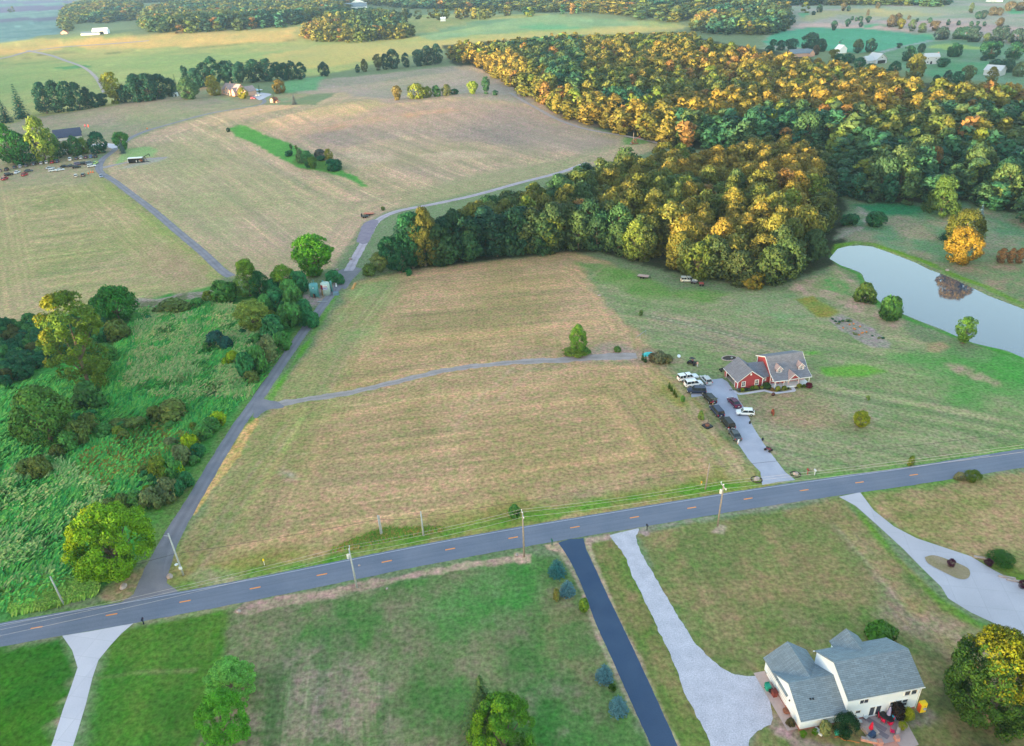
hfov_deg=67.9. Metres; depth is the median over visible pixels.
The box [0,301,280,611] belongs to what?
marsh grass
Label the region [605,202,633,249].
woodland tree
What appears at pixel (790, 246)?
woodland tree
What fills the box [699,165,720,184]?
woodland tree
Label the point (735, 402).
parked car
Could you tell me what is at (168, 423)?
hedge shrub
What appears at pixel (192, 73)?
broadleaf tree
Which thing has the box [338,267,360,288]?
junction
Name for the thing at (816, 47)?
broadleaf tree
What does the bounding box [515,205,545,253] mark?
woodland tree
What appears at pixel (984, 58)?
broadleaf tree
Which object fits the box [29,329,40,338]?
thicket shrub
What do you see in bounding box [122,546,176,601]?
access road mouth
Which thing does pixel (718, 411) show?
parked car
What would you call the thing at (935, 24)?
broadleaf tree
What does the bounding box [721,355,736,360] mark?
oval pond bed
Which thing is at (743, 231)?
woodland tree
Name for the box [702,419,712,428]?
fire pit
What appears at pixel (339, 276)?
hedge shrub
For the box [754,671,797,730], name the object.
concrete pad
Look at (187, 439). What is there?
hedge shrub
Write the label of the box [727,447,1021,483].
overhead wire
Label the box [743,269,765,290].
broadleaf tree
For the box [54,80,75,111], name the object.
broadleaf tree
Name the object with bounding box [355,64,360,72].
broadleaf tree
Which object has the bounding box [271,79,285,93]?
broadleaf tree
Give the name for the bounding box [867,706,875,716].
patio door
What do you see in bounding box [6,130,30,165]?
broadleaf tree
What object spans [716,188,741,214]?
woodland tree
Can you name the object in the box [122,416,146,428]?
hedge shrub
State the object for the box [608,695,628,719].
blue spruce
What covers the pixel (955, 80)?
broadleaf tree
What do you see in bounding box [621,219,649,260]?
woodland tree
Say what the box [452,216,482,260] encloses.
woodland tree
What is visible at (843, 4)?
broadleaf tree
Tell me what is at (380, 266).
broadleaf tree
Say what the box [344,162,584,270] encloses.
gravel track
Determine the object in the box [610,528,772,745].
gravel drive
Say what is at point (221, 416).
hedge shrub
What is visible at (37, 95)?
broadleaf tree
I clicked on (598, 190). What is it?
woodland tree
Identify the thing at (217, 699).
broadleaf tree
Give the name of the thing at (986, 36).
broadleaf tree
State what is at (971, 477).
bush
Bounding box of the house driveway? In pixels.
[691,378,794,484]
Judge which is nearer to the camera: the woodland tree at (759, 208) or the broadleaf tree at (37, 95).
the woodland tree at (759, 208)
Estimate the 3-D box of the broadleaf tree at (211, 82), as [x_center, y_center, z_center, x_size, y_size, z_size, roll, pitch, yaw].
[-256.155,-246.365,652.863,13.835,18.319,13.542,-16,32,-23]
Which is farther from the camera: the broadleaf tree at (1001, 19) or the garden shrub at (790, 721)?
the broadleaf tree at (1001, 19)
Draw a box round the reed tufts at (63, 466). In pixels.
[0,452,109,592]
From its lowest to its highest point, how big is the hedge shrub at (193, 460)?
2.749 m
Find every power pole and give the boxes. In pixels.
[346,545,357,587]
[521,509,524,556]
[717,481,725,526]
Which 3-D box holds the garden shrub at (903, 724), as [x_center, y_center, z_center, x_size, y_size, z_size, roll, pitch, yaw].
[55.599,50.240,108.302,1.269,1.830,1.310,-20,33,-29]
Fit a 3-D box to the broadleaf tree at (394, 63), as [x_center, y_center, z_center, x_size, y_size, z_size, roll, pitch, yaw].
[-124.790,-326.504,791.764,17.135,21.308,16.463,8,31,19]
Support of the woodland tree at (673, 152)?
on the ground at (408, 656)
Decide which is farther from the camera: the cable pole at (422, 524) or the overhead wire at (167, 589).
the cable pole at (422, 524)
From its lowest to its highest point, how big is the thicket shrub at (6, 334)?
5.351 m
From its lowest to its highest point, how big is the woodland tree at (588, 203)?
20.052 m
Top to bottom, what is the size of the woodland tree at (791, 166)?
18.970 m
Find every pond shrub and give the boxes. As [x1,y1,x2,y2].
[852,281,877,304]
[878,294,903,321]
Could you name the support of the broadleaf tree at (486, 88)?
on the ground at (408, 656)
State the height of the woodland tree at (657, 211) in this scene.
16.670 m
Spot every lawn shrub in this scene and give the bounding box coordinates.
[840,213,859,225]
[866,211,888,226]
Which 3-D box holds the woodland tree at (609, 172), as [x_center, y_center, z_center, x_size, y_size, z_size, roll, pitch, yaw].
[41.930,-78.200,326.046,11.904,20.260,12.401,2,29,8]
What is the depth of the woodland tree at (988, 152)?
332.81 m
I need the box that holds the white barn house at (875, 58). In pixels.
[863,52,887,63]
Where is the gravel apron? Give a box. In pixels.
[356,219,377,243]
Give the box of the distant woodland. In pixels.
[7,0,1023,271]
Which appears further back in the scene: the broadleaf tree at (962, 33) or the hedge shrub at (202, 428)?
the broadleaf tree at (962, 33)
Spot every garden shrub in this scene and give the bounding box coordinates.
[785,717,794,727]
[799,729,806,737]
[812,728,817,735]
[819,719,831,737]
[832,710,860,739]
[890,701,905,721]
[898,720,907,730]
[902,706,914,721]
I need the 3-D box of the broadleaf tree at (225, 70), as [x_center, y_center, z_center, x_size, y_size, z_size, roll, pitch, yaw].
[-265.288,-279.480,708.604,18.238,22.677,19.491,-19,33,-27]
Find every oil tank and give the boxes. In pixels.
[308,280,320,297]
[320,281,330,295]
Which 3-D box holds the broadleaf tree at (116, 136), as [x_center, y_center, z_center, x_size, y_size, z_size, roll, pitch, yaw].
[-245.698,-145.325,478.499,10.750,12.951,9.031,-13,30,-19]
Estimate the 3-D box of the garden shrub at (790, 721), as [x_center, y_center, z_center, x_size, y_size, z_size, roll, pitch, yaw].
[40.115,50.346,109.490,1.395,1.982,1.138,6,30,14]
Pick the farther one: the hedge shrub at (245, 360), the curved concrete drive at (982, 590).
the hedge shrub at (245, 360)
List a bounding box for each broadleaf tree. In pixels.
[0,123,20,164]
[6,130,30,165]
[18,137,40,163]
[22,115,55,162]
[31,81,53,113]
[35,127,59,160]
[42,79,65,112]
[51,137,64,157]
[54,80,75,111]
[60,500,155,583]
[61,141,72,154]
[66,81,86,109]
[67,135,82,156]
[76,137,90,153]
[79,86,94,108]
[85,91,102,107]
[86,131,107,153]
[88,284,139,321]
[97,93,107,105]
[98,71,121,103]
[111,131,129,149]
[115,85,131,102]
[122,73,146,102]
[134,73,156,101]
[149,73,167,98]
[163,77,175,96]
[176,76,199,99]
[180,65,187,77]
[187,68,203,87]
[193,687,251,745]
[195,62,211,86]
[202,655,256,709]
[203,56,220,82]
[205,75,221,95]
[210,279,236,302]
[216,60,233,83]
[230,61,248,82]
[231,298,268,331]
[232,258,261,296]
[237,87,248,98]
[242,59,263,82]
[248,270,267,297]
[257,58,277,81]
[269,264,295,290]
[271,61,282,80]
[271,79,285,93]
[277,63,289,80]
[287,60,297,79]
[290,233,334,276]
[295,149,304,163]
[296,61,306,78]
[300,150,312,167]
[307,156,316,168]
[317,61,329,75]
[324,149,332,159]
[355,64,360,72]
[360,59,367,71]
[369,252,388,271]
[372,54,381,69]
[377,236,400,269]
[381,53,389,69]
[385,49,399,68]
[390,242,411,272]
[392,85,401,99]
[394,211,425,267]
[401,52,409,66]
[407,83,425,98]
[407,205,439,266]
[412,49,424,65]
[422,45,432,64]
[425,86,431,97]
[431,43,442,63]
[432,85,440,96]
[441,84,450,95]
[451,88,458,94]
[466,81,477,93]
[466,691,537,745]
[481,76,489,93]
[569,323,587,351]
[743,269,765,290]
[765,45,774,52]
[770,39,776,45]
[776,40,785,50]
[784,38,799,48]
[801,32,819,48]
[810,38,827,51]
[813,45,819,54]
[817,4,822,11]
[828,49,839,57]
[831,20,837,29]
[834,53,843,59]
[841,2,846,10]
[842,53,854,63]
[845,18,851,26]
[853,39,863,51]
[853,57,865,67]
[853,410,870,426]
[855,47,861,52]
[865,16,871,22]
[865,38,877,52]
[887,14,896,26]
[888,61,901,70]
[895,13,902,25]
[897,18,905,28]
[902,45,916,61]
[905,53,926,77]
[908,19,916,30]
[917,43,925,52]
[918,23,926,32]
[920,174,961,217]
[930,21,940,30]
[933,26,950,39]
[933,74,941,81]
[936,58,950,66]
[942,70,952,81]
[942,623,1023,743]
[943,225,986,265]
[945,208,988,246]
[947,42,963,56]
[951,71,964,84]
[952,27,963,38]
[955,316,978,343]
[960,26,969,39]
[961,65,977,82]
[965,25,983,41]
[968,3,974,12]
[975,11,982,18]
[979,40,1003,58]
[980,10,988,18]
[980,55,988,60]
[983,32,991,41]
[985,66,999,82]
[988,6,997,15]
[989,26,1002,41]
[989,59,1005,64]
[995,7,1003,15]
[995,17,1004,25]
[998,25,1010,42]
[1003,57,1015,72]
[1004,1,1017,10]
[1004,41,1023,59]
[1008,28,1023,42]
[1012,61,1023,76]
[1014,2,1023,10]
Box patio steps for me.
[875,741,898,745]
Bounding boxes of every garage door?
[767,667,775,686]
[777,684,786,704]
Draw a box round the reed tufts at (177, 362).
[118,296,272,403]
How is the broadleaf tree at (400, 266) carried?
on the ground at (408, 656)
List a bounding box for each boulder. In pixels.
[119,583,126,589]
[167,573,172,578]
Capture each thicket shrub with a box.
[0,317,11,326]
[0,341,10,345]
[0,344,7,351]
[0,348,6,356]
[0,360,12,364]
[0,368,13,379]
[0,374,12,386]
[1,329,14,340]
[7,324,15,330]
[8,318,16,324]
[9,355,15,363]
[11,327,19,332]
[11,365,24,380]
[14,321,24,327]
[14,360,24,365]
[16,364,35,378]
[18,338,27,348]
[18,356,35,370]
[20,312,34,321]
[20,324,30,329]
[22,338,30,347]
[24,341,35,350]
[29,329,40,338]
[29,354,45,368]
[34,346,43,351]
[39,350,53,358]
[47,349,59,359]
[58,344,71,355]
[284,150,292,156]
[314,149,325,157]
[325,159,341,171]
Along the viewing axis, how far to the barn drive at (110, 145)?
494.11 m
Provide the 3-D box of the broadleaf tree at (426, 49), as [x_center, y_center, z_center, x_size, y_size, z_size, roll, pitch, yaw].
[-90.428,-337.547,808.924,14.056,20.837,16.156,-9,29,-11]
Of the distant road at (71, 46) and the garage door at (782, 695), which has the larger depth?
the distant road at (71, 46)
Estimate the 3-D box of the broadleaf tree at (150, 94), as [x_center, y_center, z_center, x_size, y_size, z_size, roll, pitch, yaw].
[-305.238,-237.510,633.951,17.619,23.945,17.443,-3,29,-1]
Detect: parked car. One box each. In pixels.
[677,372,698,381]
[680,276,697,281]
[684,378,703,386]
[687,385,706,393]
[700,375,712,384]
[702,392,717,403]
[709,404,724,417]
[719,416,735,428]
[727,397,741,408]
[728,428,742,440]
[736,407,754,416]
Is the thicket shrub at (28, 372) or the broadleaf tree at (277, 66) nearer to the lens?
the thicket shrub at (28, 372)
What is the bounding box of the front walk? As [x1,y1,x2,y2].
[734,387,795,394]
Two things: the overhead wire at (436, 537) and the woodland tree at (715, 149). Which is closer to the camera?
the overhead wire at (436, 537)
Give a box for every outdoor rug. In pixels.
[863,717,886,731]
[877,728,888,738]
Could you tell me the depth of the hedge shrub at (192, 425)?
185.35 m
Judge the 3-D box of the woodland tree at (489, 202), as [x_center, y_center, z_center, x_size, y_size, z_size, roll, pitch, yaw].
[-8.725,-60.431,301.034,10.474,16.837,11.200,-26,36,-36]
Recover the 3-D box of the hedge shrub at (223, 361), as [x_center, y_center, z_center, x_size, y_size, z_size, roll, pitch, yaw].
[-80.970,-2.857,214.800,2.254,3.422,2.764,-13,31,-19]
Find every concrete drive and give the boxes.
[51,623,132,745]
[840,492,1023,635]
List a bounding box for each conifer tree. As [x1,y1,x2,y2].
[0,100,13,123]
[11,84,33,119]
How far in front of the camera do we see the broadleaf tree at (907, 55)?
682.71 m
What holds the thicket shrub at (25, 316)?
on the ground at (408, 656)
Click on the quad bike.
(769, 449)
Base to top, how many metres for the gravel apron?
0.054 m
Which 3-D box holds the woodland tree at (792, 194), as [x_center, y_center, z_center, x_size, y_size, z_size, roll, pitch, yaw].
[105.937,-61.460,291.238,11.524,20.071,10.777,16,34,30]
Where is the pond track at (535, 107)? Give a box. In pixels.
[510,93,657,143]
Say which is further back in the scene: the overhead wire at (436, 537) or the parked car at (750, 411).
the parked car at (750, 411)
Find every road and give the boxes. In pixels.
[0,40,148,58]
[0,449,1023,646]
[134,284,341,592]
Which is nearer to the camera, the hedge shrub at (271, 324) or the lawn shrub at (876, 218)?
the hedge shrub at (271, 324)
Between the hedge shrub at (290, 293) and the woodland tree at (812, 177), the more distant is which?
the woodland tree at (812, 177)
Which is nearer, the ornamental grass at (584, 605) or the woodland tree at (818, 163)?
the ornamental grass at (584, 605)
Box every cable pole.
[50,576,63,604]
[164,533,183,574]
[377,515,382,533]
[420,511,423,535]
[705,463,709,489]
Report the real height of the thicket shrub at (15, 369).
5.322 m
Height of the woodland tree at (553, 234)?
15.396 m
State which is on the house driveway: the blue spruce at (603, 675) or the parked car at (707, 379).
the parked car at (707, 379)
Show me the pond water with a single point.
(937, 300)
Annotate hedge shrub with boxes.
[14,458,32,475]
[27,454,52,479]
[45,455,55,462]
[48,444,66,456]
[57,429,78,450]
[65,419,91,445]
[72,413,79,419]
[77,412,99,431]
[86,409,97,414]
[87,347,103,371]
[90,327,111,342]
[95,423,113,439]
[97,342,117,360]
[102,497,114,511]
[103,318,130,342]
[108,417,126,425]
[111,425,120,434]
[113,492,131,509]
[117,429,130,439]
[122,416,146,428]
[126,489,150,511]
[128,312,142,321]
[137,486,161,509]
[139,469,147,476]
[146,405,160,422]
[146,454,169,477]
[146,472,157,481]
[151,297,191,313]
[154,476,179,503]
[156,398,188,426]
[163,458,181,479]
[164,420,175,429]
[166,437,178,446]
[170,479,184,496]
[171,444,190,465]
[176,461,184,472]
[178,471,194,488]
[180,433,198,451]
[188,455,200,465]
[189,422,195,429]
[189,443,205,457]
[190,297,203,307]
[192,423,212,440]
[202,290,212,300]
[202,340,214,350]
[202,416,221,431]
[205,330,223,346]
[210,410,226,425]
[219,336,232,349]
[221,357,226,364]
[225,350,236,363]
[235,352,254,376]
[243,370,259,384]
[246,344,268,374]
[251,332,260,342]
[254,358,262,370]
[256,293,273,313]
[259,314,283,337]
[259,333,277,364]
[263,278,279,293]
[266,287,283,311]
[272,331,292,350]
[277,302,301,328]
[279,278,295,289]
[282,284,302,303]
[289,270,308,292]
[295,299,312,326]
[305,311,319,328]
[324,270,338,283]
[335,273,344,284]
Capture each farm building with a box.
[80,31,100,35]
[92,27,109,33]
[344,2,366,8]
[834,44,846,52]
[986,0,1002,1]
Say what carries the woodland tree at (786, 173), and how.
on the ground at (408, 656)
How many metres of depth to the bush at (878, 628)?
121.98 m
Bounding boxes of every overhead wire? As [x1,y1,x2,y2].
[1,550,341,629]
[1,554,346,635]
[3,545,348,625]
[349,512,520,548]
[351,517,521,553]
[354,509,520,544]
[526,484,720,511]
[526,488,725,516]
[528,482,715,508]
[726,452,1019,488]
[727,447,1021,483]
[730,444,1023,480]
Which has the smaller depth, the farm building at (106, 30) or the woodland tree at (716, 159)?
the woodland tree at (716, 159)
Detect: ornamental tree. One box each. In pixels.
[996,248,1009,262]
[1007,248,1017,262]
[1014,248,1023,262]
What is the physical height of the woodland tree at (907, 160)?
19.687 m
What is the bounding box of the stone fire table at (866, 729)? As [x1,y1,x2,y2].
[861,723,879,735]
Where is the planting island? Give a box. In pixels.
[925,555,969,578]
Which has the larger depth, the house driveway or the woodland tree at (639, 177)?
the woodland tree at (639, 177)
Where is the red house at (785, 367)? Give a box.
[723,350,811,388]
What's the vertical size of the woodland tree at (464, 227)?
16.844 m
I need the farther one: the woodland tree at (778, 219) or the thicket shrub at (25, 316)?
the woodland tree at (778, 219)
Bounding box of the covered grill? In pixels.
[866,730,875,738]
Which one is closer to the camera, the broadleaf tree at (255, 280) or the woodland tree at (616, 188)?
the broadleaf tree at (255, 280)
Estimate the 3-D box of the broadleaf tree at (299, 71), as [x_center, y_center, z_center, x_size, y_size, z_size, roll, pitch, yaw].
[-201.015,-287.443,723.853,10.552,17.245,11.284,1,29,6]
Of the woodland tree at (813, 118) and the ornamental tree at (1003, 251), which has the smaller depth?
the ornamental tree at (1003, 251)
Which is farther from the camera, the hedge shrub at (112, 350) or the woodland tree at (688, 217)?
the woodland tree at (688, 217)
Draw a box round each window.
[858,699,869,704]
[902,698,908,705]
[903,689,911,696]
[910,688,917,695]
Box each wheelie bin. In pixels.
[764,681,771,690]
[771,688,778,697]
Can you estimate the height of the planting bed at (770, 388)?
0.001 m
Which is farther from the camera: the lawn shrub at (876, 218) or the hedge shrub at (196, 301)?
the lawn shrub at (876, 218)
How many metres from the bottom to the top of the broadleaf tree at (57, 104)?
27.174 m
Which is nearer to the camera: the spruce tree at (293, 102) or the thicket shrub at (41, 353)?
the thicket shrub at (41, 353)
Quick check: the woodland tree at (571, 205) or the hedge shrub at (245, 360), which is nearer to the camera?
the hedge shrub at (245, 360)
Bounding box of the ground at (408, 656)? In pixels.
[0,0,1023,745]
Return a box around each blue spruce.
[547,558,566,580]
[559,580,575,598]
[594,664,614,686]
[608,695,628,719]
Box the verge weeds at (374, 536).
[330,524,444,553]
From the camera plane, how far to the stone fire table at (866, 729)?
108.06 m
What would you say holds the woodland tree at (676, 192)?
on the ground at (408, 656)
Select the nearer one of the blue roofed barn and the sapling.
the sapling
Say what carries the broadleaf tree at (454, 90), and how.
on the ground at (408, 656)
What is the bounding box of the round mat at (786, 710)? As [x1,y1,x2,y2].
[783,707,789,713]
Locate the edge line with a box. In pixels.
[0,455,987,624]
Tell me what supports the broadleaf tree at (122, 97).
on the ground at (408, 656)
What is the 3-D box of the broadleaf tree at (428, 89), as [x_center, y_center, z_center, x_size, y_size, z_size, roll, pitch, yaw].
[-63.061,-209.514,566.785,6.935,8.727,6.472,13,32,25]
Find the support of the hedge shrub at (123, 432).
on the ground at (408, 656)
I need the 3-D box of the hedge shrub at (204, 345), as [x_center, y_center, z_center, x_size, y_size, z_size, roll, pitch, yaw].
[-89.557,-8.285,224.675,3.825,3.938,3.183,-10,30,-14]
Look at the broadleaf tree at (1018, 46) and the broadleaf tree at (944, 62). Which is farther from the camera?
the broadleaf tree at (1018, 46)
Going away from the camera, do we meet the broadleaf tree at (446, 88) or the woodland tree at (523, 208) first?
the woodland tree at (523, 208)
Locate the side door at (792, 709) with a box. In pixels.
[790,706,795,718]
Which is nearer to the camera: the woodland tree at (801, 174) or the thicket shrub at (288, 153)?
the woodland tree at (801, 174)
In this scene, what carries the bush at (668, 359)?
on the ground at (408, 656)
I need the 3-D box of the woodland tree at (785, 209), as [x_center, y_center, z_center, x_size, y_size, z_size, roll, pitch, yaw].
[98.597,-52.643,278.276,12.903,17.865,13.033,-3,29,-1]
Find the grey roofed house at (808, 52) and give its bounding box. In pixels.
[787,48,815,56]
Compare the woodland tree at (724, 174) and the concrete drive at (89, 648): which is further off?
the woodland tree at (724, 174)
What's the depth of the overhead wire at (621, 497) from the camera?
141.39 m
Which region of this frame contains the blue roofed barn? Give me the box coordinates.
[52,127,81,140]
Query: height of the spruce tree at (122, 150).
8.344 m
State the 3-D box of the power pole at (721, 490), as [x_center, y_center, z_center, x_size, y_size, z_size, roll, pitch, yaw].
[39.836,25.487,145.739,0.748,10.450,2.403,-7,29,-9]
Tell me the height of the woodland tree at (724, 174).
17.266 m
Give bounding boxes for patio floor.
[856,715,918,745]
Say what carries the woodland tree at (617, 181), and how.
on the ground at (408, 656)
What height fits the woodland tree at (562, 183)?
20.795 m
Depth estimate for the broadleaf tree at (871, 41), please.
746.45 m
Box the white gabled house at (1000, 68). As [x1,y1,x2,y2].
[983,64,1006,75]
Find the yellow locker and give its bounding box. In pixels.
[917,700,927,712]
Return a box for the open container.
[127,157,143,162]
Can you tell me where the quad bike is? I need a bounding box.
[764,446,772,452]
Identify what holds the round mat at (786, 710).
on the concrete pad
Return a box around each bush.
[317,155,324,160]
[362,262,375,275]
[405,269,411,275]
[508,504,520,518]
[562,346,587,357]
[579,346,590,354]
[613,346,621,351]
[648,353,654,362]
[653,350,666,364]
[665,354,672,363]
[864,619,899,640]
[907,455,914,465]
[946,558,956,566]
[953,472,966,480]
[963,469,983,482]
[984,548,1016,568]
[984,558,993,566]
[1018,579,1023,588]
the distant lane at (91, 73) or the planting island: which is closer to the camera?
the planting island
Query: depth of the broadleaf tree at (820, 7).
1130.03 m
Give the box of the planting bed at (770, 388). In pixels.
[740,386,805,391]
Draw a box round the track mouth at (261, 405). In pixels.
[252,397,283,417]
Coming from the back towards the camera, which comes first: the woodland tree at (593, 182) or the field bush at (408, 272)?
the woodland tree at (593, 182)
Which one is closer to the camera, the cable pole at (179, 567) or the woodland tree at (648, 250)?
the cable pole at (179, 567)
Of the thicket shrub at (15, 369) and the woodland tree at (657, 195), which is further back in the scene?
the woodland tree at (657, 195)
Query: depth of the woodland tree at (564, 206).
283.31 m
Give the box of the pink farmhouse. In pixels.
[221,82,256,95]
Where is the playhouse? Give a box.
[270,97,279,102]
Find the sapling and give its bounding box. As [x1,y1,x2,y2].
[697,410,704,419]
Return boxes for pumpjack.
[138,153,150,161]
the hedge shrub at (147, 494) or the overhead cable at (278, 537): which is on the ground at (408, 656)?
the hedge shrub at (147, 494)
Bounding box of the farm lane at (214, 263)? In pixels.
[95,99,266,277]
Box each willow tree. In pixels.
[6,384,75,447]
[32,290,111,387]
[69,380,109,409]
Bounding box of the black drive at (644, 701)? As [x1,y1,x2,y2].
[559,538,676,745]
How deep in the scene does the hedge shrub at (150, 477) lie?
165.71 m
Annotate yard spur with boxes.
[103,157,166,167]
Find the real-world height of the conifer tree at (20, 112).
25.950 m
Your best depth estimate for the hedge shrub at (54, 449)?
176.91 m
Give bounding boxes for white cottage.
[922,52,940,63]
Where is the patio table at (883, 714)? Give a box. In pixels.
[876,711,893,721]
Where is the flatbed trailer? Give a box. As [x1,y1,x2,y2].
[637,274,649,278]
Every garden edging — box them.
[974,555,986,559]
[998,574,1015,578]
[1006,578,1019,581]
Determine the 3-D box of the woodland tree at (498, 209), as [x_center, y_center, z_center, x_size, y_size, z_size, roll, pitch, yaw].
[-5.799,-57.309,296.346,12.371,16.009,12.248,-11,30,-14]
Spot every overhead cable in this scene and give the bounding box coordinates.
[176,519,376,553]
[423,468,706,516]
[713,432,1022,467]
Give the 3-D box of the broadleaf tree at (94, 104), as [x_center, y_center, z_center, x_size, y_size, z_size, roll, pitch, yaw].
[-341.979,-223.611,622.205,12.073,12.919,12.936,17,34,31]
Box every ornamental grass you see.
[553,588,559,600]
[578,598,588,612]
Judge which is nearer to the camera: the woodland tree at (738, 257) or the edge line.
the edge line
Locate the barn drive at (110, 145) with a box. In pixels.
[91,143,116,148]
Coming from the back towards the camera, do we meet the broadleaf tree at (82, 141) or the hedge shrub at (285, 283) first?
the broadleaf tree at (82, 141)
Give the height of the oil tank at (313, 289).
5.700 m
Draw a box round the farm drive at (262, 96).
[250,92,270,99]
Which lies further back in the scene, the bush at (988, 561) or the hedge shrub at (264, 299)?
the hedge shrub at (264, 299)
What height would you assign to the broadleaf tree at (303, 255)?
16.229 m
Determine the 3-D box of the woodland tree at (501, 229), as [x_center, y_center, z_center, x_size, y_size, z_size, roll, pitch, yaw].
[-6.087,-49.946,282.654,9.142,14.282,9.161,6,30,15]
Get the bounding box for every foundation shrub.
[763,382,770,388]
[805,382,812,387]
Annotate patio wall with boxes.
[860,736,883,745]
[893,723,900,741]
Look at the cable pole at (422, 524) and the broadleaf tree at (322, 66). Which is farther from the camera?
the broadleaf tree at (322, 66)
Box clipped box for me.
[608,683,615,691]
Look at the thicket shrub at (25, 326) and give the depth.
235.04 m
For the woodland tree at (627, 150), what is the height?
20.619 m
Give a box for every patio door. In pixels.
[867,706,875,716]
[874,705,882,715]
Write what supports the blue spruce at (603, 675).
on the ground at (408, 656)
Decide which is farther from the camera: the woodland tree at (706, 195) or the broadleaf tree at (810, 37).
the broadleaf tree at (810, 37)
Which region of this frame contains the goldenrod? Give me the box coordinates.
[72,422,188,488]
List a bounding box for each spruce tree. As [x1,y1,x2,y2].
[119,141,126,153]
[290,95,297,104]
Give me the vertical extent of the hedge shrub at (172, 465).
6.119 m
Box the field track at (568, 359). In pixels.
[279,353,636,405]
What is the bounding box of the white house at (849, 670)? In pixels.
[763,629,925,730]
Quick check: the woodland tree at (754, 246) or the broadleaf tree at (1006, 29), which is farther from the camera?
the broadleaf tree at (1006, 29)
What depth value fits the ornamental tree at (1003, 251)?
259.46 m
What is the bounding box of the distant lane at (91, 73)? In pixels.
[27,50,105,92]
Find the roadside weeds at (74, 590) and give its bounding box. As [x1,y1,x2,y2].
[0,572,100,616]
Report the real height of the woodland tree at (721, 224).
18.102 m
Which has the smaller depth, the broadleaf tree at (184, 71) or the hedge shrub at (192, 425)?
the hedge shrub at (192, 425)
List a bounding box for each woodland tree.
[390,221,407,263]
[401,223,426,265]
[423,222,453,266]
[430,214,461,256]
[436,232,462,265]
[445,208,464,254]
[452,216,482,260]
[455,208,467,245]
[456,229,482,262]
[461,202,483,247]
[463,215,486,256]
[472,199,484,210]
[473,205,500,256]
[479,212,504,256]
[480,194,499,203]
[484,205,501,220]
[484,221,506,256]
[485,199,496,206]
[493,205,506,219]
[493,214,514,253]
[497,198,515,213]
[498,190,516,199]
[499,220,518,255]
[501,205,527,254]
[502,195,520,208]
[510,205,532,254]
[513,190,523,204]
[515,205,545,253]
[516,195,535,206]
[517,189,542,207]
[525,182,546,193]
[525,223,553,256]
[528,209,559,254]
[535,193,552,209]
[539,217,562,254]
[541,201,567,253]
[544,173,565,200]
[553,178,575,197]
[553,203,576,245]
[554,183,577,203]
[559,201,580,246]
[564,209,591,250]
[566,170,586,184]
[567,183,587,201]
[567,204,586,245]
[571,180,590,200]
[572,198,593,218]
[573,170,597,189]
[578,188,595,198]
[580,197,603,241]
[581,217,609,252]
[582,208,614,249]
[585,178,598,192]
[592,184,611,198]
[593,165,609,181]
[594,192,616,208]
[595,200,617,238]
[598,168,622,185]
[600,188,623,212]
[604,222,632,255]
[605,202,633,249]
[606,161,628,174]
[606,186,619,193]
[608,176,623,189]
[614,146,637,161]
[617,155,635,171]
[617,187,645,217]
[617,199,635,219]
[618,191,636,217]
[619,173,638,190]
[619,180,644,217]
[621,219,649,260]
[627,164,645,174]
[628,214,653,244]
[629,172,652,189]
[632,223,658,261]
[635,158,657,172]
[639,188,667,214]
[640,169,661,190]
[640,200,661,229]
[640,214,668,257]
[648,175,671,192]
[651,141,673,162]
[653,200,685,254]
[653,206,669,243]
[658,161,680,174]
[660,167,673,180]
[662,149,683,161]
[662,155,681,171]
[663,198,676,219]
[665,187,685,203]
[665,231,690,269]
[666,173,682,185]
[666,223,700,258]
[668,220,702,253]
[669,174,693,186]
[669,212,700,235]
[673,181,686,202]
[675,157,693,175]
[675,238,696,274]
[679,181,698,200]
[681,197,698,211]
[682,205,693,213]
[682,241,712,281]
[687,181,705,196]
[694,201,715,234]
[694,210,716,229]
[694,221,710,241]
[694,234,720,273]
[696,188,719,226]
[697,183,715,194]
[698,165,718,184]
[698,234,731,279]
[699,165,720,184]
[702,144,729,165]
[703,155,726,174]
[708,197,718,220]
[709,217,736,251]
[713,181,725,203]
[714,168,732,183]
[714,217,733,237]
[715,233,753,274]
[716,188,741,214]
[718,187,747,219]
[720,173,744,197]
[721,199,746,234]
[722,211,740,236]
[722,249,759,287]
[725,168,746,188]
[728,225,752,257]
[734,212,758,242]
[742,162,757,181]
[742,182,772,207]
[743,142,758,160]
[743,181,757,192]
[746,161,774,182]
[746,169,779,191]
[746,204,762,215]
[747,192,768,207]
[747,233,777,272]
[749,217,774,257]
[751,201,773,242]
[755,244,789,286]
[760,224,795,263]
[764,182,780,191]
[764,191,791,213]
[764,211,789,245]
[769,204,793,219]
[770,236,806,282]
[772,167,799,190]
[773,153,796,173]
[780,180,802,194]
[782,163,800,187]
[784,187,801,206]
[786,217,804,239]
[787,204,827,253]
[789,192,814,205]
[789,205,807,233]
[790,170,811,197]
[791,110,824,144]
[800,172,819,203]
[801,173,824,202]
[801,228,829,262]
[805,158,828,175]
[806,168,825,191]
[808,195,838,227]
[868,155,903,198]
[880,144,911,176]
[882,152,923,195]
[898,148,925,181]
[911,134,940,166]
[959,146,999,182]
[982,157,1023,191]
[989,162,1023,201]
[1019,149,1023,159]
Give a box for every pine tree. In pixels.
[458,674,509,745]
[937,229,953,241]
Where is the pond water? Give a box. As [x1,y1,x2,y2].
[830,245,1023,357]

